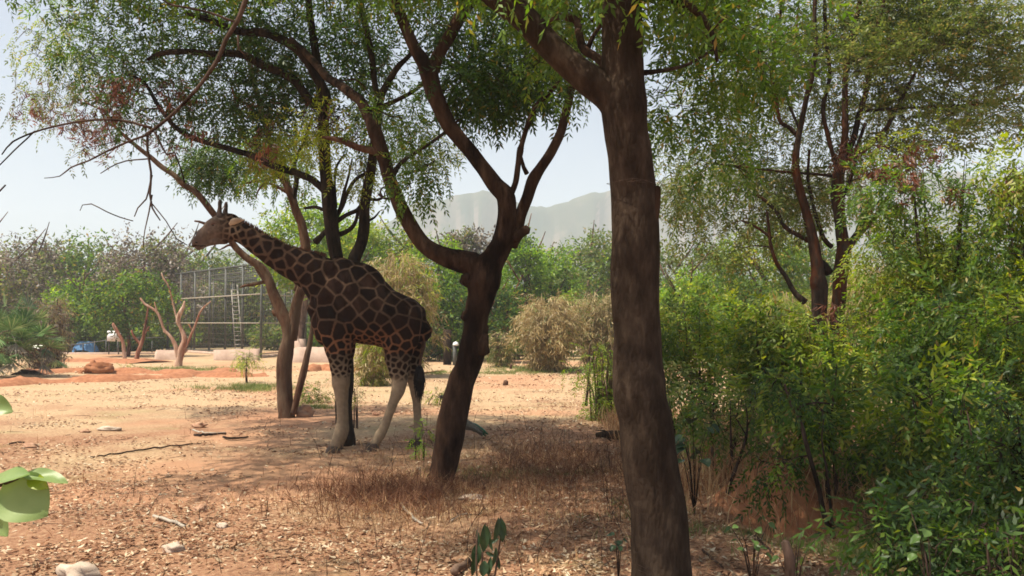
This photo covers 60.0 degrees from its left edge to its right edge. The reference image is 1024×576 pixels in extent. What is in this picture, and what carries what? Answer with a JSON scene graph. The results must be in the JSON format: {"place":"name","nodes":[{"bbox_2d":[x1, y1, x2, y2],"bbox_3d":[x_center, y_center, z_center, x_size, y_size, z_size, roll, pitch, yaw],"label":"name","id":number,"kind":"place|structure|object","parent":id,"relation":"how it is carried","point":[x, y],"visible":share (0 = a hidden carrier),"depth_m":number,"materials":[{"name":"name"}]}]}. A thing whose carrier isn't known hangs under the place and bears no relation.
{"place":"outdoors","nodes":[
{"label":"outdoors","id":0,"kind":"place"},
{"bbox_2d":[0,329,1023,575],"bbox_3d":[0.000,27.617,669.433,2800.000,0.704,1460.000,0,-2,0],"label":"ground","id":1,"kind":"structure","parent":0,"point":[132,421],"depth_m":12.05,"materials":[{"name":"soil"}]},
{"bbox_2d":[0,395,67,536],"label":"broad leaved plant","id":2,"kind":"object","parent":1,"relation":"on","point":[24,495],"visible":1,"depth_m":1.48,"materials":[{"name":"green plant"}]},
{"bbox_2d":[0,212,67,319],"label":"tree","id":3,"kind":"object","parent":1,"relation":"on","point":[11,281],"visible":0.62,"depth_m":57.84,"materials":[{"name":"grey plant"}]},
{"bbox_2d":[0,292,68,375],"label":"palm clump","id":4,"kind":"object","parent":1,"relation":"on","point":[20,335],"visible":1,"depth_m":30.67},
{"bbox_2d":[0,222,87,318],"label":"tree","id":5,"kind":"object","parent":1,"relation":"on","point":[43,250],"visible":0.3,"depth_m":61.91,"materials":[{"name":"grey plant"}]},
{"bbox_2d":[11,288,79,368],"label":"dry bush","id":6,"kind":"object","parent":1,"relation":"on","point":[55,315],"visible":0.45,"depth_m":35.85,"materials":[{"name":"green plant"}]},
{"bbox_2d":[36,253,106,351],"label":"tree","id":7,"kind":"object","parent":1,"relation":"on","point":[72,289],"visible":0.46,"depth_m":55.57,"materials":[{"name":"green plant"}]},
{"bbox_2d":[55,561,100,575],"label":"rock","id":8,"kind":"object","parent":1,"relation":"on","point":[81,568],"visible":1,"depth_m":6.64,"materials":[{"name":"stone"}]},
{"bbox_2d":[28,225,138,335],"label":"tree","id":9,"kind":"object","parent":1,"relation":"on","point":[75,260],"visible":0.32,"depth_m":68.85,"materials":[{"name":"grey plant"}]},
{"bbox_2d":[72,341,98,351],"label":"tarpaulin","id":10,"kind":"object","parent":1,"relation":"on","point":[88,347],"visible":0.72,"depth_m":54.85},
{"bbox_2d":[23,337,163,353],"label":"rail fence","id":11,"kind":"object","parent":1,"relation":"on","point":[106,352],"visible":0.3,"depth_m":53.39,"materials":[{"name":"metal"}]},
{"bbox_2d":[75,330,133,351],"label":"background bush","id":12,"kind":"object","parent":1,"relation":"on","point":[112,346],"visible":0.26,"depth_m":57.40,"materials":[{"name":"green plant"}]},
{"bbox_2d":[60,358,172,363],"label":"earth ridge","id":13,"kind":"structure","parent":1,"relation":"on","point":[117,360],"depth_m":43.17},
{"bbox_2d":[0,367,236,386],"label":"earth ridge","id":14,"kind":"structure","parent":1,"relation":"on","point":[22,380],"depth_m":29.07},
{"bbox_2d":[73,264,190,356],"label":"tree","id":15,"kind":"object","parent":1,"relation":"on","point":[106,307],"visible":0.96,"depth_m":49.28,"materials":[{"name":"green plant"}]},
{"bbox_2d":[107,331,171,351],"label":"background bush","id":16,"kind":"object","parent":1,"relation":"on","point":[147,345],"visible":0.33,"depth_m":59.53,"materials":[{"name":"green plant"}]},
{"bbox_2d":[11,367,268,377],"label":"earth ridge","id":17,"kind":"structure","parent":1,"relation":"on","point":[215,374],"depth_m":32.95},
{"bbox_2d":[77,360,113,373],"bbox_3d":[-15.604,3.060,33.304,1.487,0.750,0.745,0,-2,0],"label":"rock","id":18,"kind":"object","parent":17,"relation":"on","point":[96,367],"visible":0.73,"depth_m":33.11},
{"bbox_2d":[131,304,149,358],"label":"dead tree","id":19,"kind":"object","parent":1,"relation":"on","point":[139,348],"visible":0.93,"depth_m":42.89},
{"bbox_2d":[82,221,208,350],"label":"tree","id":20,"kind":"object","parent":1,"relation":"on","point":[168,262],"visible":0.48,"depth_m":59.58,"materials":[{"name":"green plant"}]},
{"bbox_2d":[0,0,320,417],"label":"reddish forked tree","id":21,"kind":"object","parent":1,"relation":"on","point":[287,402],"visible":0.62,"depth_m":17.97,"materials":[{"name":"green plant"}]},
{"bbox_2d":[155,350,175,359],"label":"wall","id":22,"kind":"structure","parent":1,"relation":"on","point":[164,354],"depth_m":45.40,"materials":[{"name":"paint"}]},
{"bbox_2d":[136,320,206,348],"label":"background bush","id":23,"kind":"object","parent":1,"relation":"on","point":[159,332],"visible":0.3,"depth_m":65.31,"materials":[{"name":"green plant"}]},
{"bbox_2d":[161,541,185,552],"bbox_3d":[-2.833,2.187,7.430,0.225,0.108,0.151,0,-2,0],"label":"rock","id":24,"kind":"object","parent":1,"relation":"on","point":[173,547],"visible":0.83,"depth_m":7.39,"materials":[{"name":"stone"}]},
{"bbox_2d":[140,272,210,366],"bbox_3d":[-14.727,1.483,38.737,3.134,4.333,0.368,0,-2,0],"label":"dead tree","id":25,"kind":"object","parent":1,"relation":"on","point":[181,350],"visible":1,"depth_m":38.71,"materials":[{"name":"brown wood"}]},
{"bbox_2d":[126,202,250,325],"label":"tree","id":26,"kind":"object","parent":1,"relation":"on","point":[194,265],"visible":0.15,"depth_m":72.66,"materials":[{"name":"green plant"}]},
{"bbox_2d":[150,260,229,344],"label":"tree","id":27,"kind":"object","parent":1,"relation":"on","point":[205,314],"visible":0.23,"depth_m":67.81,"materials":[{"name":"green plant"}]},
{"bbox_2d":[135,365,275,370],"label":"green grass","id":28,"kind":"structure","parent":1,"relation":"on","point":[181,367],"depth_m":35.93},
{"bbox_2d":[189,318,245,346],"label":"background bush","id":29,"kind":"object","parent":1,"relation":"on","point":[229,338],"visible":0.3,"depth_m":68.96,"materials":[{"name":"green plant"}]},
{"bbox_2d":[190,253,273,345],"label":"tree","id":30,"kind":"object","parent":1,"relation":"on","point":[230,305],"visible":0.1,"depth_m":72.67,"materials":[{"name":"green plant"}]},
{"bbox_2d":[213,348,259,360],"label":"wall","id":31,"kind":"structure","parent":1,"relation":"on","point":[223,355],"depth_m":44.90,"materials":[{"name":"paint"}]},
{"bbox_2d":[143,381,331,393],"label":"green grass","id":32,"kind":"structure","parent":1,"relation":"on","point":[244,387],"depth_m":25.04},
{"bbox_2d":[166,264,310,357],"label":"wire cage","id":33,"kind":"object","parent":1,"relation":"on","point":[226,302],"visible":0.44,"depth_m":54.94,"materials":[{"name":"metal"}]},
{"bbox_2d":[11,0,467,446],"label":"dark forked tree","id":34,"kind":"object","parent":1,"relation":"on","point":[283,72],"visible":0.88,"depth_m":14.34,"materials":[{"name":"green plant"}]},
{"bbox_2d":[215,316,273,346],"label":"background bush","id":35,"kind":"object","parent":1,"relation":"on","point":[249,341],"visible":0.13,"depth_m":70.50,"materials":[{"name":"green plant"}]},
{"bbox_2d":[229,341,264,382],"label":"shrub","id":36,"kind":"object","parent":1,"relation":"on","point":[240,364],"visible":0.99,"depth_m":28.34,"materials":[{"name":"green plant"}]},
{"bbox_2d":[220,231,309,345],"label":"tree","id":37,"kind":"object","parent":1,"relation":"on","point":[249,312],"visible":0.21,"depth_m":71.14,"materials":[{"name":"green plant"}]},
{"bbox_2d":[245,321,317,350],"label":"background bush","id":38,"kind":"object","parent":1,"relation":"on","point":[273,340],"visible":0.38,"depth_m":60.98,"materials":[{"name":"green plant"}]},
{"bbox_2d":[247,191,357,338],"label":"tree","id":39,"kind":"object","parent":1,"relation":"on","point":[309,214],"visible":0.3,"depth_m":43.77,"materials":[{"name":"green plant"}]},
{"bbox_2d":[5,0,601,482],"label":"burled tree","id":40,"kind":"object","parent":1,"relation":"on","point":[495,92],"visible":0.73,"depth_m":11.04,"materials":[{"name":"green plant"}]},
{"bbox_2d":[296,404,314,416],"bbox_3d":[-4.252,2.564,18.035,0.433,0.403,0.390,-1,-2,19],"label":"rock","id":41,"kind":"object","parent":1,"relation":"on","point":[303,410],"visible":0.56,"depth_m":17.94,"materials":[{"name":"stone"}]},
{"bbox_2d":[192,200,431,453],"bbox_3d":[-3.050,0.573,13.488,3.678,3.838,0.837,0,-2,0],"label":"giraffe","id":42,"kind":"object","parent":1,"relation":"on","point":[351,304],"visible":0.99,"depth_m":13.22,"materials":[{"name":"fur"}]},
{"bbox_2d":[293,378,334,403],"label":"shrub","id":43,"kind":"object","parent":1,"relation":"on","point":[305,398],"visible":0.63,"depth_m":21.00,"materials":[{"name":"green plant"}]},
{"bbox_2d":[292,347,359,362],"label":"wall","id":44,"kind":"structure","parent":1,"relation":"on","point":[317,354],"depth_m":42.41,"materials":[{"name":"paint"}]},
{"bbox_2d":[314,202,400,271],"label":"tree","id":45,"kind":"object","parent":1,"relation":"on","point":[373,233],"visible":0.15,"depth_m":49.65,"materials":[{"name":"green plant"}]},
{"bbox_2d":[352,381,365,428],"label":"shrub","id":46,"kind":"object","parent":1,"relation":"on","point":[354,403],"visible":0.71,"depth_m":15.96,"materials":[{"name":"green plant"}]},
{"bbox_2d":[353,343,391,386],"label":"bamboo clump","id":47,"kind":"object","parent":1,"relation":"on","point":[371,359],"visible":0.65,"depth_m":26.64,"materials":[{"name":"plant"}]},
{"bbox_2d":[354,218,429,273],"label":"tree","id":48,"kind":"object","parent":1,"relation":"on","point":[399,242],"visible":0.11,"depth_m":51.52,"materials":[{"name":"green plant"}]},
{"bbox_2d":[367,247,452,377],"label":"bush","id":49,"kind":"object","parent":1,"relation":"on","point":[400,278],"visible":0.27,"depth_m":30.61,"materials":[{"name":"plant"}]},
{"bbox_2d":[404,418,435,460],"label":"shrub","id":50,"kind":"object","parent":1,"relation":"on","point":[420,445],"visible":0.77,"depth_m":12.48,"materials":[{"name":"green plant"}]},
{"bbox_2d":[387,228,466,359],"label":"tree","id":51,"kind":"object","parent":1,"relation":"on","point":[447,272],"visible":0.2,"depth_m":45.79,"materials":[{"name":"green plant"}]},
{"bbox_2d":[0,0,856,575],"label":"shade tree","id":52,"kind":"object","parent":1,"relation":"on","point":[610,84],"visible":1,"depth_m":6.24,"materials":[{"name":"brown plant"}]},
{"bbox_2d":[422,301,463,361],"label":"background bush","id":53,"kind":"object","parent":1,"relation":"on","point":[434,355],"visible":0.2,"depth_m":43.70,"materials":[{"name":"green plant"}]},
{"bbox_2d":[443,329,450,364],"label":"dark post","id":54,"kind":"object","parent":1,"relation":"on","point":[446,356],"visible":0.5,"depth_m":40.27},
{"bbox_2d":[430,277,493,361],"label":"tree","id":55,"kind":"object","parent":1,"relation":"on","point":[452,304],"visible":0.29,"depth_m":43.61,"materials":[{"name":"green plant"}]},
{"bbox_2d":[438,395,487,435],"bbox_3d":[-0.812,2.104,14.520,0.841,0.698,0.260,0,-2,0],"label":"peafowl","id":56,"kind":"object","parent":1,"relation":"on","point":[476,428],"visible":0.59,"depth_m":14.45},
{"bbox_2d":[440,222,513,289],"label":"tree","id":57,"kind":"object","parent":1,"relation":"on","point":[469,242],"visible":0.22,"depth_m":55.69,"materials":[{"name":"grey plant"}]},
{"bbox_2d":[471,516,506,575],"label":"drooping plant","id":58,"kind":"object","parent":1,"relation":"on","point":[483,540],"visible":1,"depth_m":3.55,"materials":[{"name":"green plant"}]},
{"bbox_2d":[458,259,529,359],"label":"tree","id":59,"kind":"object","parent":1,"relation":"on","point":[505,308],"visible":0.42,"depth_m":41.41,"materials":[{"name":"green plant"}]},
{"bbox_2d":[485,328,520,367],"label":"grey bush","id":60,"kind":"object","parent":1,"relation":"on","point":[500,357],"visible":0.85,"depth_m":37.70,"materials":[{"name":"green plant"}]},
{"bbox_2d":[1,260,1014,334],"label":"distant woodland","id":61,"kind":"object","parent":1,"relation":"on","point":[138,330],"visible":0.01,"depth_m":88.00,"materials":[{"name":"green plant"}]},
{"bbox_2d":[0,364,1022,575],"bbox_3d":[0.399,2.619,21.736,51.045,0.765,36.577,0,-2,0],"label":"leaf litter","id":62,"kind":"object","parent":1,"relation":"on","point":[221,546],"visible":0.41,"depth_m":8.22,"materials":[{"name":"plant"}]},
{"bbox_2d":[0,372,1022,575],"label":"dry grass","id":63,"kind":"structure","parent":1,"relation":"on","point":[491,506],"depth_m":9.07,"materials":[{"name":"plant"}]},
{"bbox_2d":[176,419,859,574],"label":"dead brush","id":64,"kind":"object","parent":1,"relation":"on","point":[394,489],"visible":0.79,"depth_m":9.86,"materials":[{"name":"plant"}]},
{"bbox_2d":[122,407,919,575],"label":"dry weeds","id":65,"kind":"object","parent":1,"relation":"on","point":[612,514],"visible":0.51,"depth_m":8.53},
{"bbox_2d":[500,213,555,356],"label":"tree","id":66,"kind":"object","parent":1,"relation":"on","point":[519,258],"visible":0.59,"depth_m":49.70,"materials":[{"name":"green plant"}]},
{"bbox_2d":[480,364,591,373],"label":"green grass","id":67,"kind":"structure","parent":1,"relation":"on","point":[521,369],"depth_m":34.92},
{"bbox_2d":[490,282,602,372],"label":"bush","id":68,"kind":"object","parent":1,"relation":"on","point":[549,334],"visible":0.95,"depth_m":34.39,"materials":[{"name":"plant"}]},
{"bbox_2d":[526,242,586,306],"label":"tree","id":69,"kind":"object","parent":1,"relation":"on","point":[561,269],"visible":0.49,"depth_m":53.81,"materials":[{"name":"green plant"}]},
{"bbox_2d":[545,223,611,303],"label":"tree","id":70,"kind":"object","parent":1,"relation":"on","point":[593,259],"visible":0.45,"depth_m":61.19,"materials":[{"name":"green plant"}]},
{"bbox_2d":[560,288,613,369],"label":"bamboo clump","id":71,"kind":"object","parent":1,"relation":"on","point":[598,317],"visible":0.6,"depth_m":36.26,"materials":[{"name":"plant"}]},
{"bbox_2d":[558,340,616,420],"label":"green bush","id":72,"kind":"object","parent":1,"relation":"on","point":[606,392],"visible":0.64,"depth_m":17.20,"materials":[{"name":"green plant"}]},
{"bbox_2d":[607,532,627,575],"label":"herb","id":73,"kind":"object","parent":1,"relation":"on","point":[617,543],"visible":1,"depth_m":6.52,"materials":[{"name":"green plant"}]},
{"bbox_2d":[569,461,822,553],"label":"green grass","id":74,"kind":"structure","parent":1,"relation":"on","point":[738,530],"depth_m":8.25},
{"bbox_2d":[659,245,734,358],"bbox_3d":[7.627,0.914,37.938,4.099,5.368,2.983,0,-2,0],"label":"tree","id":75,"kind":"object","parent":1,"relation":"on","point":[687,294],"visible":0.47,"depth_m":37.70,"materials":[{"name":"green plant"}]},
{"bbox_2d":[675,418,719,512],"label":"herb","id":76,"kind":"object","parent":1,"relation":"on","point":[680,448],"visible":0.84,"depth_m":8.93,"materials":[{"name":"green plant"}]},
{"bbox_2d":[659,236,741,356],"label":"tree","id":77,"kind":"object","parent":1,"relation":"on","point":[697,256],"visible":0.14,"depth_m":47.86,"materials":[{"name":"green plant"}]},
{"bbox_2d":[660,280,758,442],"bbox_3d":[2.892,1.195,13.349,2.389,2.690,1.800,0,-2,0],"label":"bush","id":78,"kind":"object","parent":1,"relation":"on","point":[678,354],"visible":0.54,"depth_m":13.26,"materials":[{"name":"green plant"}]},
{"bbox_2d":[663,354,758,475],"bbox_3d":[2.261,1.657,10.913,1.508,1.715,1.511,0,-2,0],"label":"bush","id":79,"kind":"object","parent":1,"relation":"on","point":[681,423],"visible":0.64,"depth_m":10.94,"materials":[{"name":"green plant"}]},
{"bbox_2d":[683,291,755,369],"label":"background bush","id":80,"kind":"object","parent":1,"relation":"on","point":[718,308],"visible":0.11,"depth_m":32.85,"materials":[{"name":"green plant"}]},
{"bbox_2d":[680,373,790,475],"bbox_3d":[2.559,1.630,9.825,1.322,1.425,1.121,-1,-2,19],"label":"bush","id":81,"kind":"object","parent":1,"relation":"on","point":[751,432],"visible":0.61,"depth_m":9.84,"materials":[{"name":"green plant"}]},
{"bbox_2d":[724,522,775,575],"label":"herb","id":82,"kind":"object","parent":1,"relation":"on","point":[757,547],"visible":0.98,"depth_m":6.32,"materials":[{"name":"green plant"}]},
{"bbox_2d":[725,380,781,495],"bbox_3d":[2.480,1.601,9.116,0.641,1.342,0.546,0,-2,0],"label":"bare sapling","id":83,"kind":"object","parent":1,"relation":"on","point":[738,461],"visible":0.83,"depth_m":9.17,"materials":[{"name":"brown plant"}]},
{"bbox_2d":[687,215,827,333],"bbox_3d":[10.095,0.162,36.015,5.092,6.827,4.761,-2,-3,40],"label":"tree","id":84,"kind":"object","parent":1,"relation":"on","point":[783,260],"visible":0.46,"depth_m":35.54,"materials":[{"name":"green plant"}]},
{"bbox_2d":[690,281,834,455],"bbox_3d":[3.574,1.177,12.553,2.035,2.672,1.927,-2,-3,39],"label":"bush","id":85,"kind":"object","parent":1,"relation":"on","point":[772,336],"visible":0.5,"depth_m":12.31,"materials":[{"name":"green plant"}]},
{"bbox_2d":[705,457,852,539],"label":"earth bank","id":86,"kind":"structure","parent":1,"relation":"on","point":[802,518],"depth_m":8.88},
{"bbox_2d":[730,285,829,347],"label":"bamboo clump","id":87,"kind":"object","parent":1,"relation":"on","point":[788,306],"visible":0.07,"depth_m":28.53,"materials":[{"name":"plant"}]},
{"bbox_2d":[728,356,838,539],"bbox_3d":[2.556,1.508,8.266,1.229,1.762,0.749,1,-3,-34],"label":"crooked sapling","id":88,"kind":"object","parent":1,"relation":"on","point":[801,426],"visible":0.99,"depth_m":8.13,"materials":[{"name":"green plant"}]},
{"bbox_2d":[781,540,795,575],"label":"cut stub","id":89,"kind":"object","parent":1,"relation":"on","point":[789,562],"visible":1,"depth_m":4.92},
{"bbox_2d":[771,533,815,575],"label":"herb","id":90,"kind":"object","parent":1,"relation":"on","point":[799,543],"visible":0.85,"depth_m":5.58,"materials":[{"name":"green plant"}]},
{"bbox_2d":[585,397,1013,539],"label":"tall dry grass","id":91,"kind":"structure","parent":1,"relation":"on","point":[720,475],"depth_m":9.38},
{"bbox_2d":[719,332,913,497],"bbox_3d":[3.055,1.286,9.127,1.982,1.688,1.586,1,-2,-25],"label":"bush","id":92,"kind":"object","parent":1,"relation":"on","point":[814,436],"visible":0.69,"depth_m":8.93,"materials":[{"name":"green plant"}]},
{"bbox_2d":[774,228,858,313],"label":"tree","id":93,"kind":"object","parent":1,"relation":"on","point":[831,253],"visible":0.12,"depth_m":41.62,"materials":[{"name":"green plant"}]},
{"bbox_2d":[778,303,885,463],"bbox_3d":[4.315,1.333,11.958,1.518,2.291,1.727,0,-2,0],"label":"bush","id":94,"kind":"object","parent":1,"relation":"on","point":[823,354],"visible":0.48,"depth_m":11.82,"materials":[{"name":"green plant"}]},
{"bbox_2d":[647,0,1023,430],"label":"upright grey tree","id":95,"kind":"object","parent":1,"relation":"on","point":[936,26],"visible":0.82,"depth_m":15.16,"materials":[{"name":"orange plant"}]},
{"bbox_2d":[752,533,941,574],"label":"green grass","id":96,"kind":"structure","parent":1,"relation":"on","point":[841,548],"depth_m":7.41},
{"bbox_2d":[700,509,1023,575],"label":"green grass","id":97,"kind":"structure","parent":1,"relation":"on","point":[844,544],"depth_m":7.55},
{"bbox_2d":[810,256,918,397],"bbox_3d":[9.614,1.204,23.002,3.746,4.136,3.712,-1,-2,22],"label":"bamboo clump","id":98,"kind":"object","parent":1,"relation":"on","point":[857,295],"visible":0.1,"depth_m":22.48,"materials":[{"name":"plant"}]},
{"bbox_2d":[810,382,920,505],"bbox_3d":[3.808,1.800,9.470,1.430,1.610,1.581,0,-2,0],"label":"bush","id":99,"kind":"object","parent":1,"relation":"on","point":[851,465],"visible":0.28,"depth_m":9.33,"materials":[{"name":"green plant"}]},
{"bbox_2d":[790,386,1019,575],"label":"bush","id":100,"kind":"object","parent":1,"relation":"on","point":[892,540],"visible":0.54,"depth_m":6.19,"materials":[{"name":"green plant"}]},
{"bbox_2d":[853,196,976,303],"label":"tree","id":101,"kind":"object","parent":1,"relation":"on","point":[876,260],"visible":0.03,"depth_m":43.74,"materials":[{"name":"green plant"}]},
{"bbox_2d":[825,99,1023,455],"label":"bush","id":102,"kind":"object","parent":1,"relation":"on","point":[904,277],"visible":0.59,"depth_m":11.41,"materials":[{"name":"green plant"}]},
{"bbox_2d":[834,341,1023,521],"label":"bush","id":103,"kind":"object","parent":1,"relation":"on","point":[917,447],"visible":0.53,"depth_m":7.92,"materials":[{"name":"green plant"}]},
{"bbox_2d":[900,505,961,575],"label":"herb","id":104,"kind":"object","parent":1,"relation":"on","point":[915,539],"visible":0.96,"depth_m":5.35,"materials":[{"name":"green plant"}]},
{"bbox_2d":[854,256,1023,494],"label":"bush","id":105,"kind":"object","parent":1,"relation":"on","point":[918,354],"visible":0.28,"depth_m":9.87,"materials":[{"name":"green plant"}]},
{"bbox_2d":[869,467,1023,575],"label":"bush","id":106,"kind":"object","parent":1,"relation":"on","point":[1011,561],"visible":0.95,"depth_m":5.58,"materials":[{"name":"green plant"}]},
{"bbox_2d":[907,267,1023,502],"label":"bush","id":107,"kind":"object","parent":1,"relation":"on","point":[1009,350],"visible":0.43,"depth_m":8.88,"materials":[{"name":"green plant"}]},
{"bbox_2d":[919,343,1023,574],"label":"bush","id":108,"kind":"object","parent":1,"relation":"on","point":[1007,469],"visible":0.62,"depth_m":6.33,"materials":[{"name":"green plant"}]},
{"bbox_2d":[926,129,1023,396],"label":"bush","id":109,"kind":"object","parent":1,"relation":"on","point":[1013,196],"visible":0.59,"depth_m":10.93,"materials":[{"name":"green plant"}]},
{"bbox_2d":[0,0,1023,276],"label":"sky","id":110,"kind":"structure","parent":0,"point":[579,167],"materials":[{"name":"white"}]},
{"bbox_2d":[193,167,1023,287],"bbox_3d":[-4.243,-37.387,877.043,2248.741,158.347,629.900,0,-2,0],"label":"hills","id":111,"kind":"structure","parent":0,"point":[564,221],"depth_m":838.47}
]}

